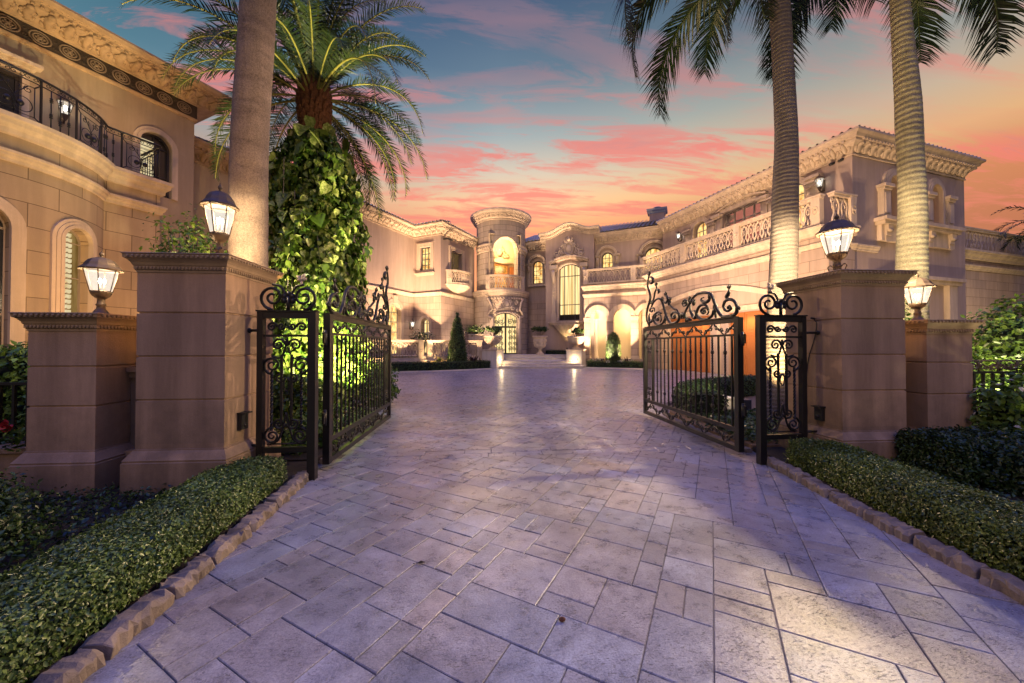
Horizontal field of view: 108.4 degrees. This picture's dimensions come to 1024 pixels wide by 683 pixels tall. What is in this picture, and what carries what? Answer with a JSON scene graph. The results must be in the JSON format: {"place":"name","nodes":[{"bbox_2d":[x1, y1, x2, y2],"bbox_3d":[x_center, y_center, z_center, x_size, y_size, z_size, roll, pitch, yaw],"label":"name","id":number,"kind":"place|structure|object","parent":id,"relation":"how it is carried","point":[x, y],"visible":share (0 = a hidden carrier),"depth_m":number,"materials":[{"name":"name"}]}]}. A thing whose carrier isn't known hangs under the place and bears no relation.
{"place":"outdoors","nodes":[
{"label":"outdoors","id":0,"kind":"place"},
{"bbox_2d":[55,0,1023,291],"label":"sky","id":1,"kind":"structure","parent":0,"point":[531,107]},
{"bbox_2d":[83,367,1023,682],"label":"driveway","id":2,"kind":"structure","parent":0,"point":[499,543],"depth_m":2.45,"materials":[{"name":"stone"}]},
{"bbox_2d":[33,648,105,682],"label":"kerb stone","id":3,"kind":"object","parent":2,"relation":"on","point":[80,665],"visible":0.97,"depth_m":1.66,"materials":[{"name":"beige stone"}]},
{"bbox_2d":[77,589,174,660],"bbox_3d":[-2.029,1.493,1.970,0.173,0.127,0.408,0,-1,-7],"label":"kerb stone","id":4,"kind":"object","parent":2,"relation":"on","point":[114,636],"visible":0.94,"depth_m":1.92,"materials":[{"name":"beige stone"}]},
{"bbox_2d":[158,556,214,599],"bbox_3d":[-2.072,1.505,2.360,0.179,0.113,0.336,0,-1,-4],"label":"kerb stone","id":5,"kind":"object","parent":2,"relation":"on","point":[187,578],"visible":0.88,"depth_m":2.32,"materials":[{"name":"beige stone"}]},
{"bbox_2d":[199,523,251,564],"bbox_3d":[-2.139,1.507,2.760,0.181,0.122,0.440,0,-1,-4],"label":"kerb stone","id":6,"kind":"object","parent":2,"relation":"on","point":[220,548],"visible":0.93,"depth_m":2.72,"materials":[{"name":"beige stone"}]},
{"bbox_2d":[239,501,278,531],"bbox_3d":[-2.210,1.518,3.206,0.182,0.110,0.423,0,-1,-9],"label":"kerb stone","id":7,"kind":"object","parent":2,"relation":"on","point":[258,517],"visible":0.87,"depth_m":3.17,"materials":[{"name":"beige stone"}]},
{"bbox_2d":[263,484,295,507],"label":"kerb stone","id":8,"kind":"object","parent":2,"relation":"on","point":[281,496],"visible":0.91,"depth_m":3.57,"materials":[{"name":"beige stone"}]},
{"bbox_2d":[284,471,308,490],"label":"kerb stone","id":9,"kind":"object","parent":2,"relation":"on","point":[298,480],"visible":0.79,"depth_m":3.95,"materials":[{"name":"beige stone"}]},
{"bbox_2d":[322,266,390,464],"bbox_3d":[-2.374,0.001,5.962,0.090,3.040,3.070,0,-1,-4],"label":"gate leaf","id":10,"kind":"object","parent":2,"relation":"on","point":[329,435],"visible":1,"depth_m":5.42,"materials":[{"name":"metal"}]},
{"bbox_2d":[364,339,482,362],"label":"terrace parapet","id":11,"kind":"structure","parent":2,"relation":"on","point":[430,350],"depth_m":23.85,"materials":[{"name":"stone"}]},
{"bbox_2d":[373,359,490,370],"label":"clipped hedge","id":12,"kind":"object","parent":2,"relation":"on","point":[426,365],"visible":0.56,"depth_m":22.50,"materials":[{"name":"green plant"}]},
{"bbox_2d":[382,368,491,372],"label":"court kerb","id":13,"kind":"structure","parent":2,"relation":"on","point":[443,370],"depth_m":22.41,"materials":[{"name":"stone"}]},
{"bbox_2d":[447,312,467,361],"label":"topiary","id":14,"kind":"object","parent":2,"relation":"on","point":[457,344],"visible":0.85,"depth_m":23.77,"materials":[{"name":"green plant"}]},
{"bbox_2d":[467,355,479,361],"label":"spiky plant","id":15,"kind":"object","parent":2,"relation":"on","point":[472,358],"visible":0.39,"depth_m":24.21,"materials":[{"name":"green plant"}]},
{"bbox_2d":[481,349,504,368],"bbox_3d":[-1.330,1.210,25.718,1.220,1.335,1.220,0,-1,25],"label":"urn pedestal","id":16,"kind":"object","parent":2,"relation":"on","point":[495,357],"visible":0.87,"depth_m":25.20,"materials":[{"name":"stone"}]},
{"bbox_2d":[483,336,501,348],"bbox_3d":[-1.330,0.076,25.733,1.320,0.927,1.320,0,-1,-4],"label":"stone urn","id":17,"kind":"object","parent":16,"relation":"on","point":[492,341],"visible":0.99,"depth_m":25.35,"materials":[{"name":"stone"}]},
{"bbox_2d":[485,325,501,335],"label":"urn plant","id":18,"kind":"object","parent":17,"relation":"in","point":[496,330],"visible":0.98,"depth_m":25.54,"materials":[{"name":"green plant"}]},
{"bbox_2d":[499,354,591,368],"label":"entrance steps","id":19,"kind":"structure","parent":2,"relation":"on","point":[534,361],"depth_m":25.85,"materials":[{"name":"stone"}]},
{"bbox_2d":[532,336,547,354],"bbox_3d":[2.084,0.279,27.466,1.140,1.397,1.140,0,-1,-4],"label":"stone urn","id":20,"kind":"object","parent":19,"relation":"on","point":[539,343],"visible":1,"depth_m":27.13,"materials":[{"name":"stone"}]},
{"bbox_2d":[530,326,548,335],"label":"urn plant","id":21,"kind":"object","parent":20,"relation":"in","point":[538,329],"visible":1,"depth_m":27.24,"materials":[{"name":"green plant"}]},
{"bbox_2d":[545,349,565,353],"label":"clipped hedge","id":22,"kind":"object","parent":19,"relation":"on","point":[556,352],"visible":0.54,"depth_m":28.50,"materials":[{"name":"green plant"}]},
{"bbox_2d":[559,616,565,621],"bbox_3d":[0.275,1.524,2.024,0.038,0.024,0.025,0,-1,-4],"label":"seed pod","id":23,"kind":"object","parent":2,"relation":"on","point":[562,619],"visible":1,"depth_m":2.02,"materials":[{"name":"brown plant"}]},
{"bbox_2d":[565,349,585,366],"bbox_3d":[4.643,1.224,26.745,1.220,1.335,1.220,0,-1,25],"label":"urn pedestal","id":24,"kind":"object","parent":2,"relation":"on","point":[577,356],"visible":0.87,"depth_m":26.25,"materials":[{"name":"stone"}]},
{"bbox_2d":[567,336,584,348],"bbox_3d":[4.643,0.090,26.760,1.320,0.927,1.320,0,-1,-4],"label":"stone urn","id":25,"kind":"object","parent":24,"relation":"on","point":[575,341],"visible":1,"depth_m":26.37,"materials":[{"name":"stone"}]},
{"bbox_2d":[571,326,583,335],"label":"urn plant","id":26,"kind":"object","parent":25,"relation":"in","point":[575,330],"visible":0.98,"depth_m":26.38,"materials":[{"name":"green plant"}]},
{"bbox_2d":[605,331,621,365],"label":"topiary","id":27,"kind":"object","parent":2,"relation":"on","point":[613,350],"visible":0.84,"depth_m":25.36,"materials":[{"name":"green plant"}]},
{"bbox_2d":[587,360,642,367],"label":"clipped hedge","id":28,"kind":"object","parent":2,"relation":"on","point":[628,364],"visible":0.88,"depth_m":25.10,"materials":[{"name":"green plant"}]},
{"bbox_2d":[587,367,642,368],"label":"court kerb","id":29,"kind":"structure","parent":2,"relation":"on","point":[614,368],"depth_m":25.04,"materials":[{"name":"stone"}]},
{"bbox_2d":[643,271,746,452],"bbox_3d":[3.000,0.007,6.475,0.090,3.040,3.071,0,-1,-5],"label":"gate leaf","id":30,"kind":"object","parent":2,"relation":"on","point":[738,411],"visible":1,"depth_m":5.95,"materials":[{"name":"metal"}]},
{"bbox_2d":[728,441,752,452],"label":"kerb stone","id":31,"kind":"object","parent":2,"relation":"on","point":[748,450],"visible":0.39,"depth_m":5.25,"materials":[{"name":"beige stone"}]},
{"bbox_2d":[767,457,785,469],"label":"kerb stone","id":32,"kind":"object","parent":2,"relation":"on","point":[773,462],"visible":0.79,"depth_m":4.59,"materials":[{"name":"beige stone"}]},
{"bbox_2d":[778,463,811,483],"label":"kerb stone","id":33,"kind":"object","parent":2,"relation":"on","point":[796,474],"visible":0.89,"depth_m":4.22,"materials":[{"name":"beige stone"}]},
{"bbox_2d":[801,477,839,497],"bbox_3d":[3.217,1.521,3.850,0.170,0.122,0.376,0,-1,7],"label":"kerb stone","id":34,"kind":"object","parent":2,"relation":"on","point":[818,486],"visible":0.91,"depth_m":3.83,"materials":[{"name":"beige stone"}]},
{"bbox_2d":[828,491,873,517],"bbox_3d":[3.167,1.520,3.443,0.177,0.113,0.399,0,-1,7],"label":"kerb stone","id":35,"kind":"object","parent":2,"relation":"on","point":[849,504],"visible":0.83,"depth_m":3.42,"materials":[{"name":"beige stone"}]},
{"bbox_2d":[863,509,925,543],"bbox_3d":[3.114,1.508,3.023,0.176,0.126,0.401,0,-1,6],"label":"kerb stone","id":36,"kind":"object","parent":2,"relation":"on","point":[894,526],"visible":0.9,"depth_m":2.98,"materials":[{"name":"beige stone"}]},
{"bbox_2d":[913,535,990,578],"bbox_3d":[3.079,1.502,2.595,0.165,0.126,0.412,0,-1,5],"label":"kerb stone","id":37,"kind":"object","parent":2,"relation":"on","point":[962,562],"visible":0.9,"depth_m":2.55,"materials":[{"name":"beige stone"}]},
{"bbox_2d":[979,568,1023,604],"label":"kerb stone","id":38,"kind":"object","parent":2,"relation":"on","point":[1010,585],"visible":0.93,"depth_m":2.27,"materials":[{"name":"beige stone"}]},
{"bbox_2d":[137,373,986,682],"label":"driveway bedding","id":39,"kind":"object","parent":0,"point":[607,579],"visible":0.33,"depth_m":2.50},
{"bbox_2d":[0,0,280,370],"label":"guest house","id":40,"kind":"structure","parent":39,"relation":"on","point":[70,203],"depth_m":10.00,"materials":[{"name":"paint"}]},
{"bbox_2d":[0,216,5,344],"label":"arched door","id":41,"kind":"structure","parent":40,"relation":"in","point":[2,225],"depth_m":7.92,"materials":[{"name":"beige glass"}]},
{"bbox_2d":[0,68,19,113],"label":"window","id":42,"kind":"structure","parent":40,"relation":"in","point":[13,84],"depth_m":9.49,"materials":[{"name":"black glass"}]},
{"bbox_2d":[65,230,80,311],"bbox_3d":[-10.886,-1.071,8.995,0.080,3.405,0.680,0,-1,-11],"label":"arched window","id":43,"kind":"structure","parent":40,"relation":"in","point":[73,244],"depth_m":9.18,"materials":[{"name":"white"}]},
{"bbox_2d":[0,60,161,179],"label":"balcony railing","id":44,"kind":"object","parent":40,"relation":"on","point":[20,102],"visible":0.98,"depth_m":9.14,"materials":[{"name":"metal"}]},
{"bbox_2d":[140,133,168,198],"bbox_3d":[-11.704,-5.748,12.039,0.115,2.000,0.800,0,-1,25],"label":"arched door","id":45,"kind":"structure","parent":40,"relation":"in","point":[164,154],"depth_m":12.13,"materials":[{"name":"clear glass"}]},
{"label":"ground","id":46,"kind":"structure","parent":0,"visible":0},
{"bbox_2d":[0,461,306,682],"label":"planting bed","id":47,"kind":"object","parent":46,"relation":"on","point":[293,468],"visible":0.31,"depth_m":3.06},
{"bbox_2d":[0,413,25,451],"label":"flowering plant","id":48,"kind":"object","parent":47,"relation":"on","point":[5,425],"visible":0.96,"depth_m":3.95,"materials":[{"name":"green plant"}]},
{"bbox_2d":[0,382,29,478],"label":"iron fence","id":49,"kind":"object","parent":47,"relation":"on","point":[7,458],"visible":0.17,"depth_m":4.20,"materials":[{"name":"metal"}]},
{"bbox_2d":[0,340,29,440],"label":"clipped hedge","id":50,"kind":"object","parent":47,"relation":"in","point":[14,366],"visible":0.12,"depth_m":4.52,"materials":[{"name":"green plant"}]},
{"bbox_2d":[0,467,66,566],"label":"shrub","id":51,"kind":"object","parent":47,"relation":"on","point":[18,492],"visible":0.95,"depth_m":2.71,"materials":[{"name":"green plant"}]},
{"bbox_2d":[7,312,138,497],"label":"gate pillar","id":52,"kind":"structure","parent":47,"relation":"on","point":[79,408],"depth_m":3.67,"materials":[{"name":"stone"}]},
{"bbox_2d":[77,250,124,313],"bbox_3d":[-4.455,-0.636,4.004,0.356,0.714,0.356,0,-1,-4],"label":"pillar lantern","id":53,"kind":"object","parent":52,"relation":"on","point":[101,264],"visible":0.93,"depth_m":3.97,"materials":[{"name":"brown metal"}]},
{"bbox_2d":[0,482,170,576],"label":"ground cover","id":54,"kind":"object","parent":47,"relation":"on","point":[132,495],"visible":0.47,"depth_m":3.13,"materials":[{"name":"green plant"}]},
{"bbox_2d":[124,367,137,456],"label":"link wall","id":55,"kind":"structure","parent":47,"relation":"on","point":[132,372],"depth_m":4.04,"materials":[{"name":"stone"}]},
{"bbox_2d":[0,454,286,682],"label":"clipped hedge","id":56,"kind":"object","parent":47,"relation":"on","point":[54,599],"visible":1,"depth_m":2.10,"materials":[{"name":"green plant"}]},
{"bbox_2d":[120,252,283,494],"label":"gate pillar","id":57,"kind":"structure","parent":47,"relation":"on","point":[196,347],"depth_m":3.75,"materials":[{"name":"stone"}]},
{"bbox_2d":[199,183,239,253],"bbox_3d":[-3.324,-1.347,4.199,0.367,0.930,0.367,0,-1,-4],"label":"pillar lantern","id":58,"kind":"object","parent":57,"relation":"on","point":[219,201],"visible":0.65,"depth_m":4.16,"materials":[{"name":"brown metal"}]},
{"bbox_2d":[237,411,252,429],"bbox_3d":[-2.914,0.861,4.022,0.085,0.186,0.130,0,-1,-4],"label":"sensor box","id":59,"kind":"object","parent":57,"relation":"attached to","point":[242,420],"visible":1,"depth_m":3.98,"materials":[{"name":"black plastic"}]},
{"bbox_2d":[247,274,319,480],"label":"gate side panel","id":60,"kind":"structure","parent":57,"relation":"attached to","point":[312,372],"depth_m":4.17,"materials":[{"name":"metal"}]},
{"bbox_2d":[281,403,379,463],"bbox_3d":[-8.766,1.616,9.330,11.840,0.100,10.100,0,-1,-4],"label":"planting bed","id":61,"kind":"object","parent":46,"relation":"on","point":[296,457],"depth_m":5.11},
{"bbox_2d":[139,204,227,252],"bbox_3d":[-5.197,-0.348,6.071,1.482,3.846,1.294,0,-1,-4],"label":"shrub","id":62,"kind":"object","parent":61,"relation":"on","point":[187,247],"visible":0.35,"depth_m":5.90,"materials":[{"name":"plant"}]},
{"bbox_2d":[228,0,276,266],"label":"royal palm","id":63,"kind":"object","parent":61,"relation":"on","point":[248,181],"visible":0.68,"depth_m":5.20,"materials":[{"name":"grey plant"}]},
{"bbox_2d":[119,0,429,220],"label":"date palm","id":64,"kind":"object","parent":61,"relation":"on","point":[318,75],"visible":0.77,"depth_m":8.70,"materials":[{"name":"green plant"}]},
{"bbox_2d":[268,115,373,407],"bbox_3d":[-4.772,-1.813,9.091,2.809,6.984,2.731,0,-1,-4],"label":"climbing vine","id":65,"kind":"object","parent":64,"relation":"attached to","point":[315,200],"visible":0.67,"depth_m":8.35,"materials":[{"name":"green plant"}]},
{"bbox_2d":[273,412,339,453],"bbox_3d":[-3.122,1.318,5.340,1.238,0.568,1.109,0,-1,-4],"label":"shrub","id":66,"kind":"object","parent":61,"relation":"on","point":[286,437],"visible":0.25,"depth_m":5.16,"materials":[{"name":"green plant"}]},
{"bbox_2d":[273,373,342,423],"bbox_3d":[-3.397,1.062,6.000,1.255,1.131,1.149,0,-1,-4],"label":"shrub","id":67,"kind":"object","parent":61,"relation":"on","point":[286,399],"visible":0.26,"depth_m":5.76,"materials":[{"name":"green plant"}]},
{"bbox_2d":[275,402,370,455],"bbox_3d":[-5.495,1.471,8.115,5.359,0.387,7.163,0,-1,-4],"label":"ground cover","id":68,"kind":"object","parent":61,"relation":"on","point":[300,453],"visible":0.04,"depth_m":6.68,"materials":[{"name":"green plant"}]},
{"bbox_2d":[354,361,400,407],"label":"shrub","id":69,"kind":"object","parent":61,"relation":"on","point":[394,389],"visible":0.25,"depth_m":9.19,"materials":[{"name":"green plant"}]},
{"bbox_2d":[219,125,1023,375],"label":"mansion","id":70,"kind":"structure","parent":46,"relation":"on","point":[560,281],"depth_m":23.33,"materials":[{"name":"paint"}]},
{"bbox_2d":[384,296,403,354],"bbox_3d":[-8.100,-1.101,25.157,0.490,4.000,1.842,0,-1,25],"label":"arched door","id":71,"kind":"structure","parent":70,"relation":"in","point":[393,318],"depth_m":25.58,"materials":[{"name":"beige glass"}]},
{"bbox_2d":[370,354,475,358],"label":"terrace","id":72,"kind":"structure","parent":70,"relation":"attached to","point":[425,356],"depth_m":24.20,"materials":[{"name":"stone"}]},
{"bbox_2d":[409,329,434,349],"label":"flowering shrub","id":73,"kind":"object","parent":72,"relation":"on","point":[422,335],"visible":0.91,"depth_m":24.96,"materials":[{"name":"green plant"}]},
{"bbox_2d":[465,324,485,354],"bbox_3d":[-2.580,-0.146,26.191,1.870,2.219,0.979,0,-1,-4],"label":"stone planter","id":74,"kind":"object","parent":72,"relation":"on","point":[475,336],"visible":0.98,"depth_m":25.97,"materials":[{"name":"stone"}]},
{"bbox_2d":[414,242,434,275],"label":"window","id":75,"kind":"structure","parent":70,"relation":"in","point":[428,252],"depth_m":26.65,"materials":[{"name":"beige"}]},
{"bbox_2d":[418,315,431,353],"bbox_3d":[-6.173,-0.510,26.603,1.152,2.757,0.400,0,-1,25],"label":"window","id":76,"kind":"structure","parent":70,"relation":"in","point":[427,325],"depth_m":26.63,"materials":[{"name":"beige"}]},
{"bbox_2d":[449,245,464,282],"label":"balcony door","id":77,"kind":"structure","parent":70,"relation":"in","point":[453,257],"depth_m":28.00,"materials":[{"name":"beige"}]},
{"bbox_2d":[525,254,545,286],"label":"window","id":78,"kind":"structure","parent":70,"relation":"in","point":[536,273],"depth_m":30.72,"materials":[{"name":"yellow stone"}]},
{"bbox_2d":[595,245,620,272],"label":"window","id":79,"kind":"structure","parent":70,"relation":"in","point":[607,260],"depth_m":28.28,"materials":[{"name":"beige stone"}]},
{"bbox_2d":[635,240,662,272],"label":"window","id":80,"kind":"structure","parent":70,"relation":"in","point":[653,250],"depth_m":26.94,"materials":[{"name":"beige stone"}]},
{"bbox_2d":[682,217,715,259],"bbox_3d":[11.684,-6.186,22.874,0.570,3.008,2.520,0,-1,-17],"label":"window","id":81,"kind":"structure","parent":70,"relation":"in","point":[707,226],"depth_m":23.04,"materials":[{"name":"beige stone"}]},
{"bbox_2d":[710,172,823,252],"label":"balcony door","id":82,"kind":"structure","parent":70,"relation":"in","point":[759,207],"depth_m":20.07,"materials":[{"name":"glass"}]},
{"bbox_2d":[763,177,821,232],"bbox_3d":[13.366,-6.258,17.533,0.570,3.008,2.520,0,-1,-17],"label":"window","id":83,"kind":"structure","parent":70,"relation":"in","point":[804,187],"depth_m":17.00,"materials":[{"name":"beige"}]},
{"bbox_2d":[670,395,980,448],"bbox_3d":[8.294,1.601,8.941,10.180,0.100,6.500,0,-1,-4],"label":"planting bed","id":84,"kind":"object","parent":46,"relation":"on","point":[749,444],"visible":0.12,"depth_m":6.28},
{"bbox_2d":[673,374,755,419],"bbox_3d":[7.494,1.308,10.402,10.197,0.719,2.443,0,-1,-30],"label":"clipped hedge","id":85,"kind":"object","parent":84,"relation":"on","point":[749,385],"visible":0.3,"depth_m":7.96,"materials":[{"name":"green plant"}]},
{"bbox_2d":[723,395,751,412],"bbox_3d":[4.597,1.358,8.004,0.930,0.360,0.610,0,-1,-4],"label":"electrical cabinet","id":86,"kind":"object","parent":84,"relation":"on","point":[748,403],"visible":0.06,"depth_m":7.81,"materials":[{"name":"grey metal"}]},
{"bbox_2d":[697,408,781,443],"bbox_3d":[4.290,1.446,6.529,1.841,0.299,2.287,0,-1,-4],"label":"ground cover","id":87,"kind":"object","parent":84,"relation":"on","point":[750,428],"visible":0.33,"depth_m":6.32,"materials":[{"name":"green plant"}]},
{"bbox_2d":[609,0,887,425],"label":"royal palm","id":88,"kind":"object","parent":84,"relation":"on","point":[784,250],"visible":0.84,"depth_m":6.91,"materials":[{"name":"green plant"}]},
{"bbox_2d":[719,0,1023,320],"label":"royal palm","id":89,"kind":"object","parent":84,"relation":"on","point":[912,242],"visible":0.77,"depth_m":7.11,"materials":[{"name":"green plant"}]},
{"bbox_2d":[903,292,923,320],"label":"shrub","id":90,"kind":"object","parent":84,"relation":"on","point":[908,314],"visible":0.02,"depth_m":6.16,"materials":[{"name":"green plant"}]},
{"bbox_2d":[970,346,1009,415],"bbox_3d":[7.662,0.770,6.561,2.084,1.634,1.206,0,-1,-4],"label":"shrub","id":91,"kind":"object","parent":84,"relation":"on","point":[978,378],"visible":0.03,"depth_m":6.32,"materials":[{"name":"green plant"}]},
{"bbox_2d":[960,293,1023,390],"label":"shrub","id":92,"kind":"object","parent":84,"relation":"on","point":[1003,339],"visible":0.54,"depth_m":6.52,"materials":[{"name":"green plant"}]},
{"bbox_2d":[752,447,1023,574],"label":"planting bed","id":93,"kind":"object","parent":46,"relation":"on","point":[776,452],"visible":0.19,"depth_m":3.77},
{"bbox_2d":[775,269,918,460],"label":"gate pillar","id":94,"kind":"structure","parent":93,"relation":"on","point":[856,378],"depth_m":4.57,"materials":[{"name":"stone"}]},
{"bbox_2d":[754,282,819,464],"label":"gate side panel","id":95,"kind":"structure","parent":94,"relation":"attached to","point":[762,419],"depth_m":4.78,"materials":[{"name":"metal"}]},
{"bbox_2d":[807,317,816,413],"bbox_3d":[3.984,0.329,4.942,0.076,1.298,0.192,0,-1,-4],"label":"cable","id":96,"kind":"object","parent":94,"relation":"attached to","point":[812,343],"visible":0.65,"depth_m":4.90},
{"bbox_2d":[811,405,825,420],"bbox_3d":[3.986,0.932,4.803,0.085,0.186,0.130,0,-1,-4],"label":"sensor box","id":97,"kind":"object","parent":94,"relation":"attached to","point":[819,413],"visible":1,"depth_m":4.78,"materials":[{"name":"black plastic"}]},
{"bbox_2d":[815,213,859,271],"bbox_3d":[4.403,-1.307,5.003,0.472,0.872,0.472,0,-1,-4],"label":"pillar lantern","id":98,"kind":"object","parent":94,"relation":"on","point":[836,227],"visible":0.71,"depth_m":4.96,"materials":[{"name":"brown metal"}]},
{"bbox_2d":[783,435,1023,580],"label":"clipped hedge","id":99,"kind":"object","parent":93,"relation":"on","point":[978,524],"visible":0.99,"depth_m":2.95,"materials":[{"name":"green plant"}]},
{"bbox_2d":[904,319,987,430],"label":"gate pillar","id":100,"kind":"structure","parent":93,"relation":"on","point":[939,376],"depth_m":4.63,"materials":[{"name":"stone"}]},
{"bbox_2d":[905,273,936,319],"bbox_3d":[5.452,-0.598,4.962,0.356,0.664,0.356,0,-1,-4],"label":"pillar lantern","id":101,"kind":"object","parent":100,"relation":"on","point":[917,282],"visible":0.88,"depth_m":4.92,"materials":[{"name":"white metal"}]},
{"bbox_2d":[892,423,1023,488],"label":"clipped hedge","id":102,"kind":"object","parent":93,"relation":"on","point":[961,453],"visible":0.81,"depth_m":3.99,"materials":[{"name":"green plant"}]},
{"bbox_2d":[905,462,1022,502],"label":"ground cover","id":103,"kind":"object","parent":93,"relation":"on","point":[1014,494],"visible":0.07,"depth_m":3.62,"materials":[{"name":"green plant"}]},
{"bbox_2d":[968,364,1023,434],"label":"shrub","id":104,"kind":"object","parent":93,"relation":"on","point":[1003,407],"visible":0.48,"depth_m":4.44,"materials":[{"name":"green plant"}]},
{"bbox_2d":[972,360,1023,427],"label":"iron fence","id":105,"kind":"object","parent":93,"relation":"on","point":[997,365],"visible":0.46,"depth_m":5.20,"materials":[{"name":"metal"}]},
{"bbox_2d":[979,431,1023,495],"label":"shrub","id":106,"kind":"object","parent":93,"relation":"on","point":[1014,471],"visible":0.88,"depth_m":3.66,"materials":[{"name":"green plant"}]},
{"bbox_2d":[992,205,1023,253],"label":"distant palm","id":107,"kind":"object","parent":46,"relation":"on","point":[1019,234],"visible":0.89,"depth_m":20.11,"materials":[{"name":"green plant"}]}
]}

